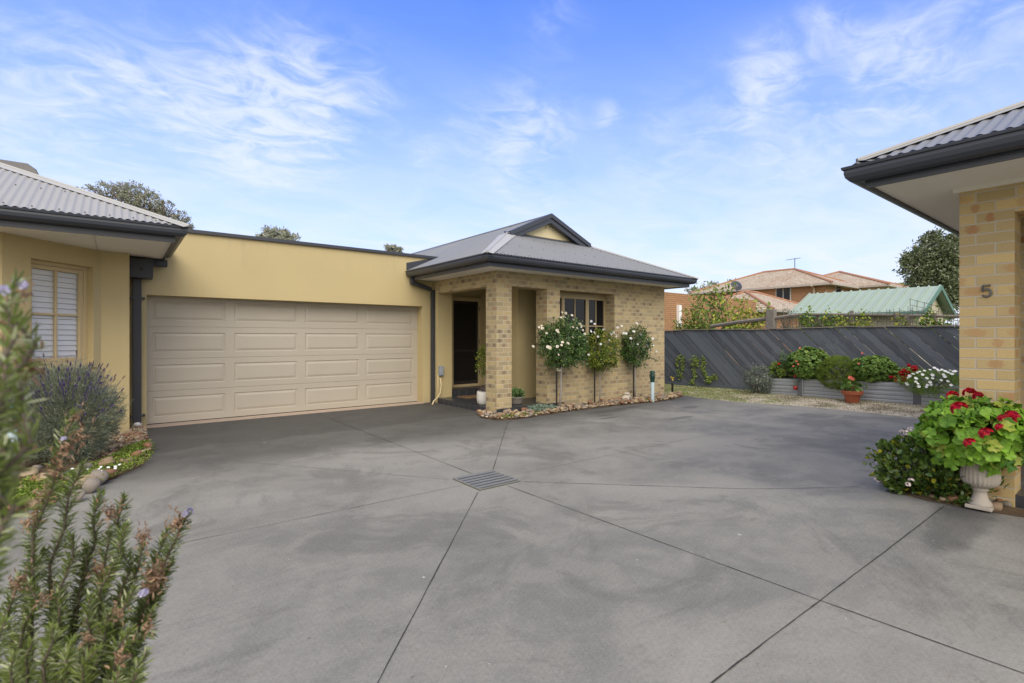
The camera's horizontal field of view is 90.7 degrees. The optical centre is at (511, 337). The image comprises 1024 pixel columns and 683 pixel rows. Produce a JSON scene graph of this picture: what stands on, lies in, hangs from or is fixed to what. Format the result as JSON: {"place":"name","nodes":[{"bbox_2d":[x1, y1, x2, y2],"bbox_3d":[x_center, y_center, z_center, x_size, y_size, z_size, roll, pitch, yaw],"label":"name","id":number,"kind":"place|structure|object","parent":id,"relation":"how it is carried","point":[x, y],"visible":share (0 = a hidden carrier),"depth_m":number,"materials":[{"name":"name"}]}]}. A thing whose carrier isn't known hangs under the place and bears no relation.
{"place":"outdoors","nodes":[
{"label":"outdoors","id":0,"kind":"place"},
{"bbox_2d":[5,430,152,511],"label":"garden bed soil","id":1,"kind":"structure","parent":0,"point":[74,465],"depth_m":5.61,"materials":[{"name":"brown soil"}]},
{"bbox_2d":[6,405,20,454],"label":"flower","id":2,"kind":"object","parent":1,"relation":"on","point":[11,434],"visible":0.09,"depth_m":5.18,"materials":[{"name":"white plant"}]},
{"bbox_2d":[18,467,38,476],"bbox_3d":[-4.933,1.394,5.169,0.142,0.107,0.195,-16,12,-14],"label":"rock","id":3,"kind":"object","parent":1,"relation":"on","point":[35,471],"visible":0.42,"depth_m":5.15,"materials":[{"name":"beige stone"}]},
{"bbox_2d":[32,465,42,468],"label":"rock","id":4,"kind":"object","parent":1,"relation":"on","point":[39,466],"visible":0.54,"depth_m":5.35,"materials":[{"name":"beige stone"}]},
{"bbox_2d":[36,475,49,482],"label":"rock","id":5,"kind":"object","parent":1,"relation":"on","point":[43,476],"visible":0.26,"depth_m":4.86,"materials":[{"name":"beige stone"}]},
{"bbox_2d":[1,350,134,465],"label":"lavender bush","id":6,"kind":"object","parent":1,"relation":"on","point":[90,390],"visible":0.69,"depth_m":5.70,"materials":[{"name":"green plant"}]},
{"bbox_2d":[5,442,155,507],"bbox_3d":[-4.683,1.369,4.617,1.479,0.112,4.083,0,0,16],"label":"ground cover","id":7,"kind":"object","parent":1,"relation":"on","point":[27,488],"visible":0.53,"depth_m":5.12,"materials":[{"name":"green plant"}]},
{"bbox_2d":[74,474,95,489],"bbox_3d":[-4.098,1.391,4.822,0.242,0.133,0.175,1,4,9],"label":"rock","id":8,"kind":"object","parent":1,"relation":"on","point":[84,478],"visible":0.14,"depth_m":4.83,"materials":[{"name":"beige stone"}]},
{"bbox_2d":[42,425,151,457],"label":"pebbles","id":9,"kind":"object","parent":1,"relation":"on","point":[123,439],"visible":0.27,"depth_m":6.84,"materials":[{"name":"stone"}]},
{"bbox_2d":[90,469,109,483],"bbox_3d":[-4.083,1.380,4.999,0.170,0.142,0.193,-2,13,-40],"label":"rock","id":10,"kind":"object","parent":1,"relation":"on","point":[98,473],"visible":0.59,"depth_m":4.96,"materials":[{"name":"grey stone"}]},
{"bbox_2d":[98,456,112,464],"bbox_3d":[-4.493,1.391,5.584,0.132,0.128,0.148,0,0,33],"label":"rock","id":11,"kind":"object","parent":1,"relation":"on","point":[106,458],"visible":0.32,"depth_m":5.58,"materials":[{"name":"beige stone"}]},
{"bbox_2d":[101,460,115,466],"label":"rock","id":12,"kind":"object","parent":1,"relation":"on","point":[108,461],"visible":0.53,"depth_m":5.48,"materials":[{"name":"beige stone"}]},
{"bbox_2d":[106,469,117,478],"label":"rock","id":13,"kind":"object","parent":1,"relation":"on","point":[111,471],"visible":0.5,"depth_m":5.15,"materials":[{"name":"brown stone"}]},
{"bbox_2d":[112,439,149,457],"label":"ground cover","id":14,"kind":"object","parent":1,"relation":"on","point":[135,446],"visible":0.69,"depth_m":6.27,"materials":[{"name":"green plant"}]},
{"bbox_2d":[131,450,141,457],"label":"rock","id":15,"kind":"object","parent":1,"relation":"on","point":[139,452],"visible":0.69,"depth_m":5.94,"materials":[{"name":"brown stone"}]},
{"bbox_2d":[143,442,151,447],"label":"rock","id":16,"kind":"object","parent":1,"relation":"on","point":[147,444],"visible":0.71,"depth_m":6.36,"materials":[{"name":"brown stone"}]},
{"bbox_2d":[32,229,437,427],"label":"garage","id":17,"kind":"structure","parent":0,"point":[238,327],"depth_m":9.47,"materials":[{"name":"yellow paint"}]},
{"bbox_2d":[147,296,416,424],"bbox_3d":[-4.094,0.367,9.869,4.949,2.166,0.035,0,0,-38],"label":"garage door","id":18,"kind":"structure","parent":17,"relation":"in","point":[195,331],"depth_m":9.51,"materials":[{"name":"metal"}]},
{"bbox_2d":[0,396,1023,682],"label":"driveway","id":19,"kind":"structure","parent":0,"point":[530,586],"depth_m":3.38,"materials":[{"name":"concrete"}]},
{"bbox_2d":[0,268,50,632],"bbox_3d":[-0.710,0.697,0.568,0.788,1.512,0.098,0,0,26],"label":"rosemary bush","id":20,"kind":"object","parent":19,"relation":"on","point":[18,368],"visible":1,"depth_m":0.40,"materials":[{"name":"green plant"}]},
{"bbox_2d":[24,498,41,507],"bbox_3d":[-4.048,1.410,4.278,0.079,0.075,0.113,28,27,37],"label":"rock","id":21,"kind":"object","parent":19,"relation":"on","point":[28,505],"visible":0.46,"depth_m":4.25,"materials":[{"name":"beige stone"}]},
{"bbox_2d":[72,489,85,500],"bbox_3d":[-3.827,1.392,4.470,0.108,0.090,0.123,-24,25,-25],"label":"rock","id":22,"kind":"object","parent":19,"relation":"on","point":[81,496],"visible":0.59,"depth_m":4.44,"materials":[{"name":"grey stone"}]},
{"bbox_2d":[82,477,100,493],"bbox_3d":[-3.942,1.384,4.740,0.148,0.124,0.169,-10,27,-25],"label":"rock","id":23,"kind":"object","parent":19,"relation":"on","point":[91,485],"visible":0.81,"depth_m":4.70,"materials":[{"name":"grey stone"}]},
{"bbox_2d":[0,402,192,682],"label":"rosemary bush","id":24,"kind":"object","parent":19,"relation":"on","point":[109,655],"visible":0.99,"depth_m":0.88,"materials":[{"name":"green plant"}]},
{"bbox_2d":[98,403,824,559],"bbox_3d":[0.735,1.446,7.993,11.400,0.001,3.555,0,0,-38],"label":"driveway joint","id":25,"kind":"object","parent":19,"relation":"on","point":[404,475],"visible":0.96,"depth_m":5.41,"materials":[{"name":"grey concrete"}]},
{"bbox_2d":[453,470,520,489],"bbox_3d":[-0.258,1.440,5.122,0.500,0.011,0.490,0,0,-38],"label":"drain grate","id":26,"kind":"object","parent":19,"relation":"on","point":[485,480],"visible":1,"depth_m":5.10,"materials":[{"name":"grey metal"}]},
{"bbox_2d":[317,413,1022,682],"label":"driveway joint","id":27,"kind":"object","parent":19,"relation":"on","point":[732,666],"visible":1,"depth_m":2.90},
{"bbox_2d":[897,471,1023,516],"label":"garden bed","id":28,"kind":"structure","parent":19,"relation":"on","point":[1008,510],"depth_m":4.07,"materials":[{"name":"brown soil"}]},
{"bbox_2d":[862,427,1009,505],"bbox_3d":[3.614,1.120,4.363,0.729,0.663,1.010,0,0,-38],"label":"glossy shrub","id":29,"kind":"object","parent":28,"relation":"on","point":[942,480],"visible":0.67,"depth_m":4.33,"materials":[{"name":"green plant"}]},
{"bbox_2d":[946,495,963,502],"bbox_3d":[3.627,1.329,4.129,0.133,0.081,0.091,13,-12,3],"label":"rock","id":30,"kind":"object","parent":28,"relation":"on","point":[949,498],"visible":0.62,"depth_m":4.12,"materials":[{"name":"brown stone"}]},
{"bbox_2d":[960,464,1001,511],"bbox_3d":[3.696,1.130,3.992,0.258,0.430,0.258,0,0,-38],"label":"garden urn","id":31,"kind":"object","parent":28,"relation":"on","point":[981,483],"visible":0.62,"depth_m":3.94,"materials":[{"name":"white stone"}]},
{"bbox_2d":[908,387,1023,477],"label":"geranium","id":32,"kind":"object","parent":31,"relation":"in","point":[953,429],"visible":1,"depth_m":3.85,"materials":[{"name":"green plant"}]},
{"bbox_2d":[992,502,1002,511],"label":"rock","id":33,"kind":"object","parent":28,"relation":"on","point":[998,506],"visible":0.7,"depth_m":3.92,"materials":[{"name":"beige stone"}]},
{"bbox_2d":[999,501,1012,506],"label":"rock","id":34,"kind":"object","parent":28,"relation":"on","point":[1007,503],"visible":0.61,"depth_m":4.01,"materials":[{"name":"beige stone"}]},
{"bbox_2d":[0,0,1023,326],"label":"sky","id":35,"kind":"structure","parent":0,"point":[706,140],"materials":[{"name":"blue"}]},
{"bbox_2d":[477,393,682,419],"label":"garden strip soil","id":36,"kind":"structure","parent":0,"point":[540,414],"depth_m":9.91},
{"bbox_2d":[497,411,540,417],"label":"weeds","id":37,"kind":"object","parent":36,"relation":"on","point":[524,413],"visible":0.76,"depth_m":9.06,"materials":[{"name":"green plant"}]},
{"bbox_2d":[526,403,556,410],"bbox_3d":[0.564,1.345,9.755,0.678,0.133,0.383,0,0,-38],"label":"succulent patch","id":38,"kind":"object","parent":36,"relation":"on","point":[541,407],"visible":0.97,"depth_m":9.71,"materials":[{"name":"green plant"}]},
{"bbox_2d":[556,351,557,405],"bbox_3d":[0.882,0.859,9.978,0.033,1.183,0.031,0,0,-16],"label":"plant stake","id":39,"kind":"object","parent":36,"relation":"on","point":[556,380],"visible":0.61,"depth_m":9.96,"materials":[{"name":"brown wood"}]},
{"bbox_2d":[532,312,591,405],"bbox_3d":[0.992,0.450,10.001,1.446,1.926,1.075,0,0,-60],"label":"standard rose","id":40,"kind":"object","parent":36,"relation":"on","point":[568,343],"visible":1,"depth_m":9.91,"materials":[{"name":"green plant"}]},
{"bbox_2d":[477,393,682,418],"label":"pebbles","id":41,"kind":"object","parent":36,"relation":"on","point":[593,406],"visible":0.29,"depth_m":10.02,"materials":[{"name":"beige stone"}]},
{"bbox_2d":[594,368,594,402],"bbox_3d":[1.754,0.928,10.736,0.033,1.044,0.031,0,0,-16],"label":"plant stake","id":42,"kind":"object","parent":36,"relation":"on","point":[594,385],"visible":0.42,"depth_m":10.72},
{"bbox_2d":[581,320,624,402],"bbox_3d":[2.008,0.524,10.860,1.190,1.774,0.913,0,0,-13],"label":"standard rose","id":43,"kind":"object","parent":36,"relation":"on","point":[600,360],"visible":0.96,"depth_m":10.73,"materials":[{"name":"green plant"}]},
{"bbox_2d":[633,353,633,396],"bbox_3d":[2.786,0.890,11.593,0.031,1.120,0.033,0,0,30],"label":"plant stake","id":44,"kind":"object","parent":36,"relation":"on","point":[633,379],"visible":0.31,"depth_m":11.58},
{"bbox_2d":[615,321,659,396],"bbox_3d":[2.948,0.515,11.665,1.340,1.792,0.843,0,0,-38],"label":"standard rose","id":45,"kind":"object","parent":36,"relation":"on","point":[638,344],"visible":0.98,"depth_m":11.50,"materials":[{"name":"green plant"}]},
{"bbox_2d":[649,371,654,401],"bbox_3d":[3.142,1.112,11.312,0.136,0.736,0.136,0,0,-38],"label":"bollard light","id":46,"kind":"object","parent":36,"relation":"on","point":[652,377],"visible":0.98,"depth_m":11.27,"materials":[{"name":"white plastic"}]},
{"bbox_2d":[664,384,926,417],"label":"gravel yard","id":47,"kind":"structure","parent":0,"point":[882,406],"depth_m":11.03,"materials":[{"name":"beige gravel"}]},
{"bbox_2d":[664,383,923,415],"bbox_3d":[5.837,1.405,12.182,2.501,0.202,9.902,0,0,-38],"label":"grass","id":48,"kind":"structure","parent":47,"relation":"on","point":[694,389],"depth_m":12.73,"materials":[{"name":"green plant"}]},
{"bbox_2d":[664,325,958,390],"bbox_3d":[7.727,0.594,11.957,0.160,1.753,19.667,0,0,-38],"label":"paling fence","id":49,"kind":"object","parent":47,"relation":"on","point":[711,345],"visible":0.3,"depth_m":12.85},
{"bbox_2d":[675,354,684,379],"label":"ivy","id":50,"kind":"object","parent":49,"relation":"attached to","point":[682,367],"visible":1,"depth_m":15.20,"materials":[{"name":"green plant"}]},
{"bbox_2d":[689,355,699,385],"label":"ivy","id":51,"kind":"object","parent":49,"relation":"attached to","point":[696,359],"visible":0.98,"depth_m":14.83,"materials":[{"name":"green plant"}]},
{"bbox_2d":[698,355,717,383],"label":"ivy","id":52,"kind":"object","parent":49,"relation":"attached to","point":[709,379],"visible":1,"depth_m":14.54,"materials":[{"name":"green plant"}]},
{"bbox_2d":[841,376,866,402],"bbox_3d":[7.328,1.113,10.842,0.410,0.578,0.464,0,0,-38],"label":"plant pot","id":53,"kind":"object","parent":47,"relation":"on","point":[851,395],"visible":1,"depth_m":10.78,"materials":[{"name":"ceramic"}]},
{"bbox_2d":[768,377,958,404],"bbox_3d":[8.085,1.172,10.897,0.560,0.595,4.818,0,0,-38],"label":"planter bed","id":54,"kind":"object","parent":47,"relation":"on","point":[891,392],"visible":0.57,"depth_m":10.94,"materials":[{"name":"metal"}]},
{"bbox_2d":[767,361,789,377],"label":"leafy shrub","id":55,"kind":"object","parent":54,"relation":"on","point":[774,367],"visible":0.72,"depth_m":12.54,"materials":[{"name":"green plant"}]},
{"bbox_2d":[776,348,795,378],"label":"rose bush","id":56,"kind":"object","parent":54,"relation":"on","point":[782,363],"visible":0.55,"depth_m":12.46,"materials":[{"name":"green plant"}]},
{"bbox_2d":[791,375,798,389],"bbox_3d":[6.763,1.074,12.072,0.179,0.348,0.132,0,0,23],"label":"hanging pot","id":57,"kind":"object","parent":54,"relation":"hanging from","point":[794,386],"visible":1,"depth_m":12.05,"materials":[{"name":"red plastic"}]},
{"bbox_2d":[786,346,831,379],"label":"geranium","id":58,"kind":"object","parent":54,"relation":"in","point":[800,359],"visible":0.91,"depth_m":11.84,"materials":[{"name":"green plant"}]},
{"bbox_2d":[814,355,864,390],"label":"shrub","id":59,"kind":"object","parent":54,"relation":"on","point":[835,359],"visible":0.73,"depth_m":11.35,"materials":[{"name":"green plant"}]},
{"bbox_2d":[849,352,896,382],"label":"geranium","id":60,"kind":"object","parent":54,"relation":"on","point":[884,367],"visible":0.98,"depth_m":10.82,"materials":[{"name":"green plant"}]},
{"bbox_2d":[889,364,920,385],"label":"red geranium","id":61,"kind":"object","parent":54,"relation":"on","point":[900,372],"visible":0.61,"depth_m":10.41,"materials":[{"name":"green plant"}]},
{"bbox_2d":[892,367,958,396],"bbox_3d":[8.362,0.890,10.051,1.029,0.633,1.356,0,0,-9],"label":"daisy bush","id":62,"kind":"object","parent":54,"relation":"on","point":[933,388],"visible":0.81,"depth_m":9.89,"materials":[{"name":"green plant"}]},
{"label":"ground","id":63,"kind":"structure","parent":0,"visible":0},
{"bbox_2d":[0,162,193,451],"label":"rendered house","id":64,"kind":"structure","parent":63,"relation":"on","point":[93,243],"depth_m":6.67,"materials":[{"name":"yellow paint"}]},
{"bbox_2d":[0,159,38,208],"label":"rooftop cooler","id":65,"kind":"object","parent":64,"relation":"on","point":[26,167],"visible":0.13,"depth_m":9.12,"materials":[{"name":"grey metal"}]},
{"bbox_2d":[31,259,98,369],"bbox_3d":[-6.091,-0.285,6.777,0.255,1.420,0.955,0,0,5],"label":"window","id":66,"kind":"structure","parent":64,"relation":"in","point":[74,335],"depth_m":6.87,"materials":[{"name":"beige paint"}]},
{"bbox_2d":[129,258,167,425],"bbox_3d":[-5.739,0.115,7.981,0.498,2.710,0.355,0,0,-38],"label":"downpipe","id":67,"kind":"object","parent":64,"relation":"attached to","point":[140,270],"visible":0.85,"depth_m":7.91,"materials":[{"name":"black plastic"}]},
{"bbox_2d":[77,180,194,228],"bbox_3d":[-26.523,-4.890,36.034,7.571,12.719,2.957,0,0,-8],"label":"gum tree","id":68,"kind":"object","parent":63,"relation":"on","point":[126,194],"visible":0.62,"depth_m":35.60,"materials":[{"name":"leaf"},{"name":"bark"}]},
{"bbox_2d":[255,224,300,240],"bbox_3d":[-14.627,-2.823,32.050,3.261,8.550,2.640,0,0,-23],"label":"garden tree","id":69,"kind":"object","parent":63,"relation":"on","point":[276,233],"visible":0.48,"depth_m":31.67,"materials":[{"name":"green plant"}]},
{"bbox_2d":[383,243,403,252],"bbox_3d":[-8.536,-2.619,36.030,1.937,8.141,1.441,0,0,-38],"label":"garden tree","id":70,"kind":"object","parent":63,"relation":"on","point":[395,247],"visible":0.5,"depth_m":35.91,"materials":[{"name":"green plant"}]},
{"bbox_2d":[405,213,697,412],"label":"brick house","id":71,"kind":"structure","parent":63,"relation":"on","point":[502,294],"depth_m":11.10,"materials":[{"name":"beige brick"}]},
{"bbox_2d":[410,277,435,401],"bbox_3d":[-1.943,0.072,11.083,0.615,2.735,0.090,0,0,-38],"label":"downpipe","id":72,"kind":"object","parent":71,"relation":"attached to","point":[422,286],"visible":0.91,"depth_m":11.19,"materials":[{"name":"black metal"}]},
{"bbox_2d":[432,378,441,404],"bbox_3d":[-1.639,1.176,11.003,0.061,0.564,0.329,0,0,30],"label":"cable conduit","id":73,"kind":"object","parent":71,"relation":"attached to","point":[435,399],"visible":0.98,"depth_m":11.08,"materials":[{"name":"beige plastic"}]},
{"bbox_2d":[438,366,443,375],"bbox_3d":[-1.563,0.740,11.158,0.105,0.220,0.086,0,0,-38],"label":"junction box","id":74,"kind":"object","parent":71,"relation":"attached to","point":[440,370],"visible":1,"depth_m":11.13,"materials":[{"name":"grey plastic"}]},
{"bbox_2d":[457,395,476,398],"bbox_3d":[-0.902,1.331,11.363,0.530,0.013,0.420,0,0,-38],"label":"doormat","id":75,"kind":"object","parent":71,"relation":"on","point":[470,396],"visible":0.71,"depth_m":11.32,"materials":[{"name":"brown fabric"}]},
{"bbox_2d":[452,295,485,387],"bbox_3d":[-1.068,0.073,12.362,1.058,2.246,0.117,0,0,-38],"label":"front door","id":76,"kind":"structure","parent":71,"relation":"in","point":[468,314],"depth_m":12.37,"materials":[{"name":"black paint"}]},
{"bbox_2d":[474,344,485,404],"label":"potted plant","id":77,"kind":"object","parent":71,"relation":"on","point":[481,396],"visible":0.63,"depth_m":10.01,"materials":[{"name":"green plant"}]},
{"bbox_2d":[512,386,525,404],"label":"potted plant","id":78,"kind":"object","parent":71,"relation":"on","point":[518,398],"visible":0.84,"depth_m":10.05,"materials":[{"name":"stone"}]},
{"bbox_2d":[560,292,612,355],"bbox_3d":[1.560,-0.275,11.063,1.688,1.390,0.395,0,0,-38],"label":"window","id":79,"kind":"structure","parent":71,"relation":"in","point":[586,308],"depth_m":11.28,"materials":[{"name":"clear glass"}]},
{"bbox_2d":[667,297,714,331],"bbox_3d":[6.006,-0.369,16.675,0.708,1.987,1.760,0,0,-38],"label":"fruit tree","id":80,"kind":"object","parent":63,"relation":"on","point":[694,320],"visible":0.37,"depth_m":16.62,"materials":[{"name":"green plant"}]},
{"bbox_2d":[664,292,755,365],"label":"boundary wall","id":81,"kind":"structure","parent":63,"relation":"on","point":[672,301],"depth_m":22.81,"materials":[{"name":"orange brick"}]},
{"bbox_2d":[677,305,681,326],"bbox_3d":[7.361,-0.935,22.274,0.180,0.970,0.140,0,0,-38],"label":"white marker","id":82,"kind":"object","parent":81,"relation":"attached to","point":[679,308],"visible":0.64,"depth_m":22.22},
{"bbox_2d":[684,278,735,293],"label":"garden tree","id":83,"kind":"object","parent":63,"relation":"on","point":[686,289],"visible":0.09,"depth_m":54.69,"materials":[{"name":"green plant"}]},
{"bbox_2d":[688,280,737,328],"bbox_3d":[7.276,-1.058,18.271,0.789,2.014,1.743,0,0,-38],"label":"vine","id":84,"kind":"object","parent":63,"relation":"on","point":[714,301],"visible":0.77,"depth_m":18.25,"materials":[{"name":"green plant"}]},
{"bbox_2d":[712,295,771,350],"bbox_3d":[7.235,-0.384,16.022,0.894,1.909,1.922,0,0,-44],"label":"vine","id":85,"kind":"object","parent":63,"relation":"on","point":[737,326],"visible":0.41,"depth_m":15.98,"materials":[{"name":"green plant"}]},
{"bbox_2d":[742,363,774,393],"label":"silver shrub","id":86,"kind":"object","parent":63,"relation":"on","point":[763,386],"visible":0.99,"depth_m":12.66,"materials":[{"name":"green plant"}]},
{"bbox_2d":[724,290,797,356],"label":"tiled house","id":87,"kind":"structure","parent":63,"relation":"on","point":[764,299],"depth_m":30.71,"materials":[{"name":"orange brick"}]},
{"bbox_2d":[731,281,741,292],"bbox_3d":[16.897,-3.502,38.048,0.846,1.544,0.447,0,0,-13],"label":"satellite dish","id":88,"kind":"object","parent":87,"relation":"on","point":[738,286],"visible":0.81,"depth_m":37.91,"materials":[{"name":"grey metal"}]},
{"bbox_2d":[777,303,798,336],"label":"shrub","id":89,"kind":"object","parent":63,"relation":"on","point":[786,320],"visible":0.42,"depth_m":13.96,"materials":[{"name":"green plant"}]},
{"bbox_2d":[690,268,906,302],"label":"tiled house","id":90,"kind":"structure","parent":63,"relation":"on","point":[795,285],"depth_m":38.16,"materials":[{"name":"beige tile"}]},
{"bbox_2d":[776,288,790,299],"bbox_3d":[20.120,-3.211,37.504,0.090,1.100,1.100,0,0,-38],"label":"window","id":91,"kind":"structure","parent":90,"relation":"in","point":[785,293],"depth_m":37.40,"materials":[{"name":"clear glass"}]},
{"bbox_2d":[835,287,840,291],"bbox_3d":[23.512,-3.388,36.447,1.000,1.100,0.090,0,0,-38],"label":"window","id":92,"kind":"structure","parent":90,"relation":"in","point":[837,289],"depth_m":36.31,"materials":[{"name":"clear glass"}]},
{"bbox_2d":[710,309,958,378],"bbox_3d":[7.780,0.341,13.018,0.297,2.218,5.953,0,0,-37],"label":"rail fence","id":93,"kind":"object","parent":63,"relation":"on","point":[771,318],"visible":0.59,"depth_m":13.39,"materials":[{"name":"grey wood"}]},
{"bbox_2d":[783,299,958,347],"bbox_3d":[8.487,-0.321,12.121,0.308,1.143,3.731,0,0,-38],"label":"wire trellis","id":94,"kind":"object","parent":93,"relation":"attached to","point":[943,313],"visible":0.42,"depth_m":11.45,"materials":[{"name":"grey metal"}]},
{"bbox_2d":[793,305,816,339],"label":"vine","id":95,"kind":"object","parent":94,"relation":"attached to","point":[805,322],"visible":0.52,"depth_m":12.99,"materials":[{"name":"green plant"}]},
{"bbox_2d":[816,305,835,339],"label":"vine","id":96,"kind":"object","parent":94,"relation":"attached to","point":[824,317],"visible":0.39,"depth_m":12.63,"materials":[{"name":"green plant"}]},
{"bbox_2d":[831,310,853,339],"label":"vine","id":97,"kind":"object","parent":94,"relation":"attached to","point":[840,323],"visible":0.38,"depth_m":12.39,"materials":[{"name":"green plant"}]},
{"bbox_2d":[851,309,878,339],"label":"vine","id":98,"kind":"object","parent":94,"relation":"attached to","point":[866,322],"visible":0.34,"depth_m":12.03,"materials":[{"name":"green plant"}]},
{"bbox_2d":[888,313,907,345],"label":"vine","id":99,"kind":"object","parent":94,"relation":"attached to","point":[897,323],"visible":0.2,"depth_m":11.46,"materials":[{"name":"green plant"}]},
{"bbox_2d":[915,305,944,335],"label":"vine","id":100,"kind":"object","parent":94,"relation":"attached to","point":[926,315],"visible":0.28,"depth_m":11.04,"materials":[{"name":"green plant"}]},
{"bbox_2d":[935,314,956,340],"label":"vine","id":101,"kind":"object","parent":94,"relation":"attached to","point":[940,319],"visible":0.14,"depth_m":10.83,"materials":[{"name":"green plant"}]},
{"bbox_2d":[789,284,955,372],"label":"garden shed","id":102,"kind":"structure","parent":63,"relation":"on","point":[887,301],"depth_m":14.60,"materials":[{"name":"green metal"}]},
{"bbox_2d":[892,226,958,323],"bbox_3d":[19.815,-1.817,23.032,4.936,6.558,2.748,0,0,3],"label":"dense tree","id":103,"kind":"object","parent":63,"relation":"on","point":[928,261],"visible":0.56,"depth_m":22.55,"materials":[{"name":"green plant"}]},
{"bbox_2d":[841,101,1023,508],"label":"yellow brick house","id":104,"kind":"structure","parent":63,"relation":"on","point":[964,181],"depth_m":4.11,"materials":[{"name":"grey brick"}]},
{"bbox_2d":[981,284,992,297],"bbox_3d":[3.894,-0.380,4.147,0.017,0.108,0.071,0,0,-38],"label":"house number","id":105,"kind":"object","parent":104,"relation":"attached to","point":[985,289],"visible":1,"depth_m":4.14,"materials":[{"name":"grey metal"}]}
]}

